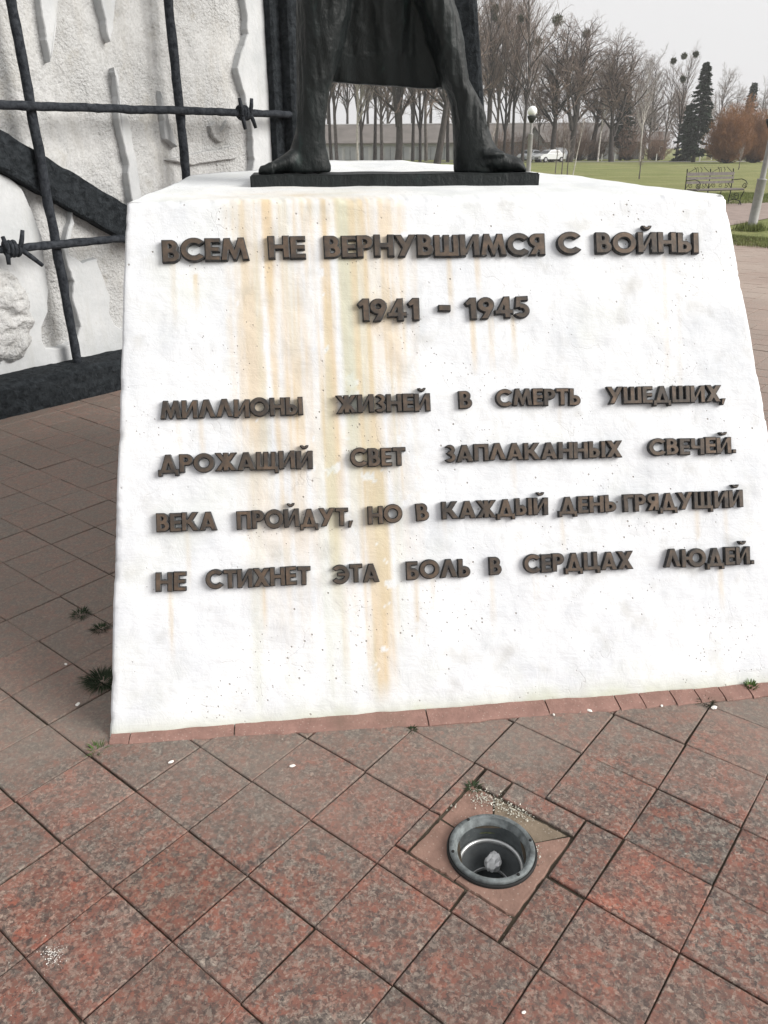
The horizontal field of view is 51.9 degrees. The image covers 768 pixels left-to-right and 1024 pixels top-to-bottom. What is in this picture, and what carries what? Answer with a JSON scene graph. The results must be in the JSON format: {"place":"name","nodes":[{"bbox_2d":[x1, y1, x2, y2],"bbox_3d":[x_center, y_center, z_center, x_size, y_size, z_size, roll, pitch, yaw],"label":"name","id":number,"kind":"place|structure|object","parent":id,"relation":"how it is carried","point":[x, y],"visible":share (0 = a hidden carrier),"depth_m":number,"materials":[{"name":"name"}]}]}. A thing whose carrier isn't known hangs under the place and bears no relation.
{"place":"outdoors","nodes":[
{"label":"outdoors","id":0,"kind":"place"},
{"bbox_2d":[0,240,767,1023],"bbox_3d":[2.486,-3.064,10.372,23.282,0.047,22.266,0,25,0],"label":"pavement","id":1,"kind":"structure","parent":0,"point":[156,864],"depth_m":1.95,"materials":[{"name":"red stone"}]},
{"bbox_2d":[41,946,66,964],"bbox_3d":[-0.706,0.940,1.670,0.078,0.004,0.056,0,25,0],"label":"white scuff","id":2,"kind":"object","parent":1,"relation":"on","point":[53,954],"visible":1,"depth_m":1.67,"materials":[{"name":"paint"}]},
{"bbox_2d":[66,606,89,621],"bbox_3d":[-1.121,0.370,2.897,0.097,0.017,0.113,0,25,0],"label":"weed tuft","id":3,"kind":"object","parent":1,"relation":"on","point":[81,611],"visible":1,"depth_m":2.90,"materials":[{"name":"plant"}]},
{"bbox_2d":[74,665,112,697],"bbox_3d":[-0.908,0.529,2.533,0.175,0.030,0.176,-15,28,-29],"label":"weed tuft","id":4,"kind":"object","parent":1,"relation":"on","point":[106,673],"visible":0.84,"depth_m":2.53,"materials":[{"name":"plant"}]},
{"bbox_2d":[86,740,112,756],"bbox_3d":[-0.824,0.670,2.242,0.077,0.017,0.078,9,26,20],"label":"weed tuft","id":5,"kind":"object","parent":1,"relation":"on","point":[90,746],"visible":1,"depth_m":2.25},
{"bbox_2d":[88,622,112,634],"bbox_3d":[-1.014,0.410,2.809,0.094,0.017,0.096,0,25,0],"label":"weed tuft","id":6,"kind":"object","parent":1,"relation":"on","point":[101,625],"visible":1,"depth_m":2.82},
{"bbox_2d":[0,0,296,419],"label":"relief wall","id":7,"kind":"structure","parent":1,"relation":"on","point":[110,110],"depth_m":5.41,"materials":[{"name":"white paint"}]},
{"bbox_2d":[8,696,765,1020],"bbox_3d":[0.002,0.782,2.001,2.681,0.007,1.083,0,25,0],"label":"grit","id":8,"kind":"object","parent":1,"relation":"on","point":[370,862],"visible":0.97,"depth_m":1.83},
{"bbox_2d":[110,160,767,736],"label":"memorial plinth","id":9,"kind":"structure","parent":1,"relation":"on","point":[392,448],"depth_m":2.40,"materials":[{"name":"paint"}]},
{"bbox_2d":[250,0,538,186],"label":"bronze statue","id":10,"kind":"object","parent":9,"relation":"on","point":[418,44],"visible":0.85,"depth_m":2.71,"materials":[{"name":"metal"}]},
{"bbox_2d":[454,0,483,106],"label":"dark pillar","id":11,"kind":"structure","parent":1,"relation":"on","point":[468,12],"depth_m":4.82,"materials":[{"name":"metal"}]},
{"bbox_2d":[463,779,484,794],"bbox_3d":[0.240,0.732,2.104,0.064,0.010,0.054,0,25,0],"label":"weed tuft","id":12,"kind":"object","parent":1,"relation":"on","point":[473,783],"visible":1,"depth_m":2.11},
{"bbox_2d":[447,814,537,888],"bbox_3d":[0.263,0.909,1.958,0.219,0.220,0.220,0,25,0],"label":"recessed ground light","id":13,"kind":"object","parent":1,"relation":"in","point":[478,846],"visible":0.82,"depth_m":1.98,"materials":[{"name":"grey metal"}]},
{"bbox_2d":[484,851,501,872],"bbox_3d":[0.276,0.887,1.996,0.043,0.058,0.046,32,9,33],"label":"crumpled paper","id":14,"kind":"object","parent":13,"relation":"in","point":[492,862],"visible":1,"depth_m":1.98,"materials":[{"name":"paper"}]},
{"bbox_2d":[446,784,542,864],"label":"glass crumbs","id":15,"kind":"object","parent":1,"relation":"on","point":[498,808],"visible":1,"depth_m":2.06,"materials":[{"name":"grey"}]},
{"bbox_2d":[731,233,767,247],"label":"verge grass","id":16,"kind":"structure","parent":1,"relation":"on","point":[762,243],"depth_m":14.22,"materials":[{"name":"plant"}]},
{"bbox_2d":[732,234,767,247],"bbox_3d":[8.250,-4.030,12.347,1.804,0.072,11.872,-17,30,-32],"label":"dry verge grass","id":17,"kind":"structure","parent":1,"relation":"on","point":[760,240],"depth_m":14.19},
{"bbox_2d":[743,678,759,689],"bbox_3d":[1.156,0.544,2.479,0.049,0.030,0.052,-18,30,-33],"label":"weed tuft","id":18,"kind":"object","parent":1,"relation":"on","point":[751,682],"visible":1,"depth_m":2.48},
{"bbox_2d":[325,0,767,148],"label":"sky","id":19,"kind":"structure","parent":0,"point":[734,33],"materials":[{"name":"white"}]},
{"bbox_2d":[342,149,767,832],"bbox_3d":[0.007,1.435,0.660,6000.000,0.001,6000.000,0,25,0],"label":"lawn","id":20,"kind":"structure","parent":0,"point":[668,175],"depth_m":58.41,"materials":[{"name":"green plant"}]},
{"bbox_2d":[328,82,336,159],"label":"bare tree","id":21,"kind":"object","parent":20,"relation":"on","point":[329,134],"visible":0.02,"depth_m":105.77,"materials":[{"name":"brown plant"}]},
{"bbox_2d":[332,83,345,159],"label":"bare tree","id":22,"kind":"object","parent":20,"relation":"on","point":[334,96],"visible":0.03,"depth_m":108.20,"materials":[{"name":"brown plant"}]},
{"bbox_2d":[334,83,359,123],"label":"bare tree","id":23,"kind":"object","parent":20,"relation":"on","point":[344,100],"visible":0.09,"depth_m":152.82,"materials":[{"name":"grey plant"}]},
{"bbox_2d":[334,83,373,159],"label":"bare tree","id":24,"kind":"object","parent":20,"relation":"on","point":[361,123],"depth_m":103.80,"materials":[{"name":"brown plant"}]},
{"bbox_2d":[365,87,371,123],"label":"bare tree","id":25,"kind":"object","parent":20,"relation":"on","point":[367,116],"visible":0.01,"depth_m":173.24,"materials":[{"name":"brown plant"}]},
{"bbox_2d":[349,84,389,159],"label":"birch tree","id":26,"kind":"object","parent":20,"relation":"on","point":[363,95],"visible":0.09,"depth_m":96.09,"materials":[{"name":"white plant"}]},
{"bbox_2d":[368,85,379,159],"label":"bare tree","id":27,"kind":"object","parent":20,"relation":"on","point":[375,132],"depth_m":111.35,"materials":[{"name":"brown plant"}]},
{"bbox_2d":[355,84,396,159],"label":"bare tree","id":28,"kind":"object","parent":20,"relation":"on","point":[381,130],"visible":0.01,"depth_m":105.47,"materials":[{"name":"brown plant"}]},
{"bbox_2d":[362,86,412,123],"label":"bare tree","id":29,"kind":"object","parent":20,"relation":"on","point":[388,111],"visible":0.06,"depth_m":160.71,"materials":[{"name":"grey plant"}]},
{"bbox_2d":[361,85,420,159],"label":"bare tree","id":30,"kind":"object","parent":20,"relation":"on","point":[397,109],"visible":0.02,"depth_m":92.93,"materials":[{"name":"brown plant"}]},
{"bbox_2d":[411,88,415,160],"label":"bare tree","id":31,"kind":"object","parent":20,"relation":"on","point":[413,139],"depth_m":113.61,"materials":[{"name":"brown plant"}]},
{"bbox_2d":[404,88,430,122],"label":"bare tree","id":32,"kind":"object","parent":20,"relation":"on","point":[411,106],"depth_m":168.85,"materials":[{"name":"brown plant"}]},
{"bbox_2d":[404,88,434,161],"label":"bare tree","id":33,"kind":"object","parent":20,"relation":"on","point":[420,121],"visible":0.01,"depth_m":106.92,"materials":[{"name":"brown plant"}]},
{"bbox_2d":[423,89,434,122],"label":"bare tree","id":34,"kind":"object","parent":20,"relation":"on","point":[430,116],"visible":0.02,"depth_m":156.42,"materials":[{"name":"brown plant"}]},
{"bbox_2d":[421,89,438,160],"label":"bare tree","id":35,"kind":"object","parent":20,"relation":"on","point":[425,137],"visible":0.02,"depth_m":114.91,"materials":[{"name":"brown plant"}]},
{"bbox_2d":[409,88,451,121],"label":"bare tree","id":36,"kind":"object","parent":20,"relation":"on","point":[438,104],"visible":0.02,"depth_m":151.57,"materials":[{"name":"plant"}]},
{"bbox_2d":[416,0,504,163],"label":"bare tree","id":37,"kind":"object","parent":20,"relation":"on","point":[441,136],"visible":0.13,"depth_m":90.92,"materials":[{"name":"brown plant"}]},
{"bbox_2d":[446,53,487,161],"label":"bare tree","id":38,"kind":"object","parent":20,"relation":"on","point":[447,142],"visible":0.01,"depth_m":106.33,"materials":[{"name":"brown plant"}]},
{"bbox_2d":[445,0,511,93],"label":"bare tree","id":39,"kind":"object","parent":20,"relation":"on","point":[485,27],"visible":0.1,"depth_m":103.16,"materials":[{"name":"plant"}]},
{"bbox_2d":[325,122,647,159],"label":"long garage building","id":40,"kind":"structure","parent":20,"relation":"on","point":[346,138],"depth_m":126.89,"materials":[{"name":"grey concrete"}]},
{"bbox_2d":[332,147,341,159],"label":"garage door","id":41,"kind":"structure","parent":40,"relation":"in","point":[339,148],"depth_m":127.09,"materials":[{"name":"grey metal"}]},
{"bbox_2d":[345,147,354,159],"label":"garage door","id":42,"kind":"structure","parent":40,"relation":"in","point":[349,151],"depth_m":126.99,"materials":[{"name":"grey metal"}]},
{"bbox_2d":[359,147,368,159],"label":"garage door","id":43,"kind":"structure","parent":40,"relation":"in","point":[365,149],"depth_m":126.82,"materials":[{"name":"grey metal"}]},
{"bbox_2d":[372,147,379,159],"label":"garage door","id":44,"kind":"structure","parent":40,"relation":"in","point":[378,148],"depth_m":126.69,"materials":[{"name":"grey metal"}]},
{"bbox_2d":[385,147,394,159],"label":"garage door","id":45,"kind":"structure","parent":40,"relation":"in","point":[389,151],"depth_m":126.54,"materials":[{"name":"grey metal"}]},
{"bbox_2d":[402,147,408,159],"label":"garage door","id":46,"kind":"structure","parent":40,"relation":"in","point":[405,156],"depth_m":126.38,"materials":[{"name":"grey metal"}]},
{"bbox_2d":[414,147,418,159],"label":"garage door","id":47,"kind":"structure","parent":40,"relation":"in","point":[416,148],"depth_m":126.21,"materials":[{"name":"grey metal"}]},
{"bbox_2d":[428,147,435,159],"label":"garage door","id":48,"kind":"structure","parent":40,"relation":"in","point":[431,150],"depth_m":126.04,"materials":[{"name":"grey metal"}]},
{"bbox_2d":[478,1,503,101],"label":"bare tree","id":49,"kind":"object","parent":20,"relation":"on","point":[487,60],"visible":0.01,"depth_m":174.12,"materials":[{"name":"brown plant"}]},
{"bbox_2d":[478,0,526,127],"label":"bare tree","id":50,"kind":"object","parent":20,"relation":"on","point":[492,56],"visible":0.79,"depth_m":95.81,"materials":[{"name":"brown plant"}]},
{"bbox_2d":[490,127,520,154],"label":"shrub thicket","id":51,"kind":"object","parent":20,"relation":"on","point":[507,149],"visible":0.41,"depth_m":110.84,"materials":[{"name":"brown plant"}]},
{"bbox_2d":[481,0,534,146],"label":"bare tree","id":52,"kind":"object","parent":20,"relation":"on","point":[502,78],"visible":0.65,"depth_m":97.88,"materials":[{"name":"brown plant"}]},
{"bbox_2d":[479,0,536,122],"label":"bare tree","id":53,"kind":"object","parent":20,"relation":"on","point":[491,61],"visible":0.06,"depth_m":145.68,"materials":[{"name":"brown plant"}]},
{"bbox_2d":[481,2,547,122],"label":"bare tree","id":54,"kind":"object","parent":20,"relation":"on","point":[510,79],"visible":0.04,"depth_m":150.10,"materials":[{"name":"brown plant"}]},
{"bbox_2d":[478,0,554,152],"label":"bare tree","id":55,"kind":"object","parent":20,"relation":"on","point":[505,124],"visible":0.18,"depth_m":103.97,"materials":[{"name":"brown plant"}]},
{"bbox_2d":[484,0,549,155],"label":"bare tree","id":56,"kind":"object","parent":20,"relation":"on","point":[516,91],"visible":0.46,"depth_m":99.97,"materials":[{"name":"brown plant"}]},
{"bbox_2d":[509,131,547,160],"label":"shrub thicket","id":57,"kind":"object","parent":20,"relation":"on","point":[534,146],"visible":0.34,"depth_m":115.95,"materials":[{"name":"brown plant"}]},
{"bbox_2d":[487,0,573,162],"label":"bare tree","id":58,"kind":"object","parent":20,"relation":"on","point":[529,71],"visible":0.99,"depth_m":93.86,"materials":[{"name":"brown plant"}]},
{"bbox_2d":[526,106,536,171],"bbox_3d":[5.303,-13.030,28.743,0.340,3.171,0.340,0,25,0],"label":"street lamp","id":59,"kind":"object","parent":20,"relation":"on","point":[532,112],"visible":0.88,"depth_m":28.43,"materials":[{"name":"white"}]},
{"bbox_2d":[504,12,561,122],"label":"bare tree","id":60,"kind":"object","parent":20,"relation":"on","point":[523,99],"visible":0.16,"depth_m":155.69,"materials":[{"name":"brown plant"}]},
{"bbox_2d":[525,126,544,159],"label":"gabled house","id":61,"kind":"structure","parent":20,"relation":"on","point":[535,131],"depth_m":121.00,"materials":[{"name":"white paint"}]},
{"bbox_2d":[522,49,554,149],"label":"bare tree","id":62,"kind":"object","parent":20,"relation":"on","point":[538,116],"visible":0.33,"depth_m":111.53,"materials":[{"name":"brown plant"}]},
{"bbox_2d":[532,150,566,161],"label":"parked car","id":63,"kind":"object","parent":20,"relation":"on","point":[545,155],"visible":0.91,"depth_m":99.58,"materials":[{"name":"white paint"}]},
{"bbox_2d":[531,49,574,120],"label":"bare tree","id":64,"kind":"object","parent":20,"relation":"on","point":[554,100],"visible":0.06,"depth_m":157.27,"materials":[{"name":"brown plant"}]},
{"bbox_2d":[527,14,586,161],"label":"bare tree","id":65,"kind":"object","parent":20,"relation":"on","point":[555,112],"visible":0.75,"depth_m":97.95,"materials":[{"name":"brown plant"}]},
{"bbox_2d":[552,13,563,25],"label":"mistletoe ball","id":66,"kind":"object","parent":65,"relation":"attached to","point":[555,19],"visible":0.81,"depth_m":93.08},
{"bbox_2d":[555,127,561,173],"bbox_3d":[11.995,-25.048,54.343,0.570,3.161,0.783,12,28,26],"label":"young tree","id":67,"kind":"object","parent":20,"relation":"on","point":[558,130],"visible":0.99,"depth_m":54.24,"materials":[{"name":"grey plant"}]},
{"bbox_2d":[538,113,581,160],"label":"shrub thicket","id":68,"kind":"object","parent":20,"relation":"on","point":[562,144],"visible":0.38,"depth_m":110.33,"materials":[{"name":"plant"}]},
{"bbox_2d":[559,122,569,173],"bbox_3d":[12.011,-24.286,52.532,0.743,3.289,0.811,-16,29,-30],"label":"young tree","id":69,"kind":"object","parent":20,"relation":"on","point":[563,151],"visible":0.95,"depth_m":52.48,"materials":[{"name":"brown plant"}]},
{"bbox_2d":[565,136,574,174],"bbox_3d":[11.925,-23.097,51.050,0.701,2.368,0.704,-12,27,-25],"label":"young tree","id":70,"kind":"object","parent":20,"relation":"on","point":[569,147],"visible":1,"depth_m":50.97,"materials":[{"name":"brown plant"}]},
{"bbox_2d":[533,12,621,161],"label":"bare tree","id":71,"kind":"object","parent":20,"relation":"on","point":[574,119],"visible":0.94,"depth_m":96.28,"materials":[{"name":"brown plant"}]},
{"bbox_2d":[572,114,585,174],"bbox_3d":[12.603,-23.692,50.762,0.774,3.690,0.690,-10,27,-21],"label":"young tree","id":72,"kind":"object","parent":20,"relation":"on","point":[580,136],"visible":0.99,"depth_m":50.57,"materials":[{"name":"plant"}]},
{"bbox_2d":[564,110,601,160],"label":"shrub thicket","id":73,"kind":"object","parent":20,"relation":"on","point":[582,146],"visible":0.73,"depth_m":110.90,"materials":[{"name":"brown plant"}]},
{"bbox_2d":[579,59,607,121],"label":"bare tree","id":74,"kind":"object","parent":20,"relation":"on","point":[593,118],"visible":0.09,"depth_m":142.81,"materials":[{"name":"brown plant"}]},
{"bbox_2d":[584,125,613,159],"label":"shrub thicket","id":75,"kind":"object","parent":20,"relation":"on","point":[602,150],"visible":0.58,"depth_m":113.15,"materials":[{"name":"brown plant"}]},
{"bbox_2d":[575,24,641,160],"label":"bare tree","id":76,"kind":"object","parent":20,"relation":"on","point":[596,127],"visible":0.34,"depth_m":109.27,"materials":[{"name":"brown plant"}]},
{"bbox_2d":[590,40,634,160],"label":"birch tree","id":77,"kind":"object","parent":20,"relation":"on","point":[605,113],"visible":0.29,"depth_m":101.53,"materials":[{"name":"white plant"}]},
{"bbox_2d":[581,33,654,161],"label":"bare tree","id":78,"kind":"object","parent":20,"relation":"on","point":[614,91],"visible":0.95,"depth_m":98.25,"materials":[{"name":"brown plant"}]},
{"bbox_2d":[613,87,636,160],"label":"conifer tree","id":79,"kind":"object","parent":20,"relation":"on","point":[620,127],"visible":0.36,"depth_m":110.46,"materials":[{"name":"green plant"}]},
{"bbox_2d":[613,117,653,160],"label":"shrub thicket","id":80,"kind":"object","parent":20,"relation":"on","point":[625,153],"visible":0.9,"depth_m":110.50,"materials":[{"name":"brown plant"}]},
{"bbox_2d":[621,49,664,151],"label":"bare tree","id":81,"kind":"object","parent":20,"relation":"on","point":[640,87],"visible":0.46,"depth_m":112.17,"materials":[{"name":"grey plant"}]},
{"bbox_2d":[634,139,652,178],"bbox_3d":[14.293,-19.681,43.816,0.729,2.185,0.857,-14,28,-27],"label":"young tree","id":82,"kind":"object","parent":20,"relation":"on","point":[642,155],"visible":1,"depth_m":43.78,"materials":[{"name":"grey plant"}]},
{"bbox_2d":[628,57,665,160],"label":"birch tree","id":83,"kind":"object","parent":20,"relation":"on","point":[645,113],"visible":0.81,"depth_m":105.62,"materials":[{"name":"white plant"}]},
{"bbox_2d":[636,125,676,159],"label":"shrub thicket","id":84,"kind":"object","parent":20,"relation":"on","point":[655,149],"visible":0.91,"depth_m":110.56,"materials":[{"name":"brown plant"}]},
{"bbox_2d":[631,44,686,159],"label":"bare tree","id":85,"kind":"object","parent":20,"relation":"on","point":[654,101],"visible":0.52,"depth_m":114.78,"materials":[{"name":"grey plant"}]},
{"bbox_2d":[646,90,673,132],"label":"bare tree","id":86,"kind":"object","parent":20,"relation":"on","point":[653,118],"visible":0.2,"depth_m":160.56,"materials":[{"name":"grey plant"}]},
{"bbox_2d":[650,131,669,158],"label":"pinkish house","id":87,"kind":"structure","parent":20,"relation":"on","point":[657,132],"depth_m":121.58,"materials":[{"name":"pink paint"}]},
{"bbox_2d":[658,53,692,159],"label":"bare tree","id":88,"kind":"object","parent":20,"relation":"on","point":[671,107],"visible":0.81,"depth_m":113.31,"materials":[{"name":"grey plant"}]},
{"bbox_2d":[667,96,688,155],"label":"bare tree","id":89,"kind":"object","parent":20,"relation":"on","point":[673,125],"visible":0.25,"depth_m":169.84,"materials":[{"name":"grey plant"}]},
{"bbox_2d":[670,103,694,161],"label":"conifer tree","id":90,"kind":"object","parent":20,"relation":"on","point":[682,126],"visible":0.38,"depth_m":100.68,"materials":[{"name":"green plant"}]},
{"bbox_2d":[665,41,710,156],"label":"bare tree","id":91,"kind":"object","parent":20,"relation":"on","point":[681,100],"visible":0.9,"depth_m":107.09,"materials":[{"name":"grey plant"}]},
{"bbox_2d":[675,61,714,161],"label":"conifer tree","id":92,"kind":"object","parent":20,"relation":"on","point":[703,111],"visible":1,"depth_m":93.93,"materials":[{"name":"green plant"}]},
{"bbox_2d":[693,86,720,160],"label":"birch tree","id":93,"kind":"object","parent":20,"relation":"on","point":[715,103],"visible":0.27,"depth_m":98.52,"materials":[{"name":"white plant"}]},
{"bbox_2d":[695,62,744,130],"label":"bare tree","id":94,"kind":"object","parent":20,"relation":"on","point":[725,90],"visible":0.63,"depth_m":124.07,"materials":[{"name":"grey plant"}]},
{"bbox_2d":[701,100,758,162],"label":"willow bush","id":95,"kind":"object","parent":20,"relation":"on","point":[727,140],"visible":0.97,"depth_m":86.32,"materials":[{"name":"brown plant"}]},
{"bbox_2d":[726,81,747,116],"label":"bare tree","id":96,"kind":"object","parent":20,"relation":"on","point":[735,106],"visible":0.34,"depth_m":132.03,"materials":[{"name":"grey plant"}]},
{"bbox_2d":[708,191,767,203],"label":"lawn edge grass","id":97,"kind":"structure","parent":20,"relation":"on","point":[748,198],"depth_m":27.03,"materials":[{"name":"plant"}]},
{"bbox_2d":[734,92,759,160],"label":"willow bush","id":98,"kind":"object","parent":20,"relation":"on","point":[748,107],"visible":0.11,"depth_m":100.22,"materials":[{"name":"brown plant"}]},
{"bbox_2d":[743,82,757,116],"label":"conifer tree","id":99,"kind":"object","parent":20,"relation":"on","point":[754,88],"visible":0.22,"depth_m":122.32,"materials":[{"name":"green plant"}]},
{"bbox_2d":[741,109,767,162],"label":"willow bush","id":100,"kind":"object","parent":20,"relation":"on","point":[756,154],"visible":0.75,"depth_m":88.79,"materials":[{"name":"brown plant"}]},
{"bbox_2d":[748,112,767,225],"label":"street lamp","id":101,"kind":"object","parent":20,"relation":"on","point":[757,199],"visible":0.7,"depth_m":16.13,"materials":[{"name":"white"}]},
{"bbox_2d":[752,75,767,119],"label":"bare tree","id":102,"kind":"object","parent":20,"relation":"on","point":[763,105],"visible":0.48,"depth_m":129.32,"materials":[{"name":"grey plant"}]},
{"bbox_2d":[418,161,762,162],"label":"road","id":103,"kind":"structure","parent":0,"point":[637,161],"depth_m":102.45,"materials":[{"name":"asphalt"}]},
{"bbox_2d":[517,150,541,161],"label":"parked car","id":104,"kind":"object","parent":103,"relation":"on","point":[534,152],"visible":0.36,"depth_m":100.66,"materials":[{"name":"silver metal"}]},
{"bbox_2d":[726,199,767,224],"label":"path","id":105,"kind":"structure","parent":0,"point":[735,212],"depth_m":21.01,"materials":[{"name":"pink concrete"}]},
{"bbox_2d":[685,167,747,204],"bbox_3d":[9.925,-9.738,23.588,1.760,1.076,0.685,-9,26,-18],"label":"park bench","id":106,"kind":"object","parent":105,"relation":"on","point":[689,180],"visible":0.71,"depth_m":23.65,"materials":[{"name":"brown wood"}]},
{"bbox_2d":[731,221,767,231],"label":"grass","id":107,"kind":"structure","parent":0,"point":[758,227],"depth_m":16.34,"materials":[{"name":"plant"}]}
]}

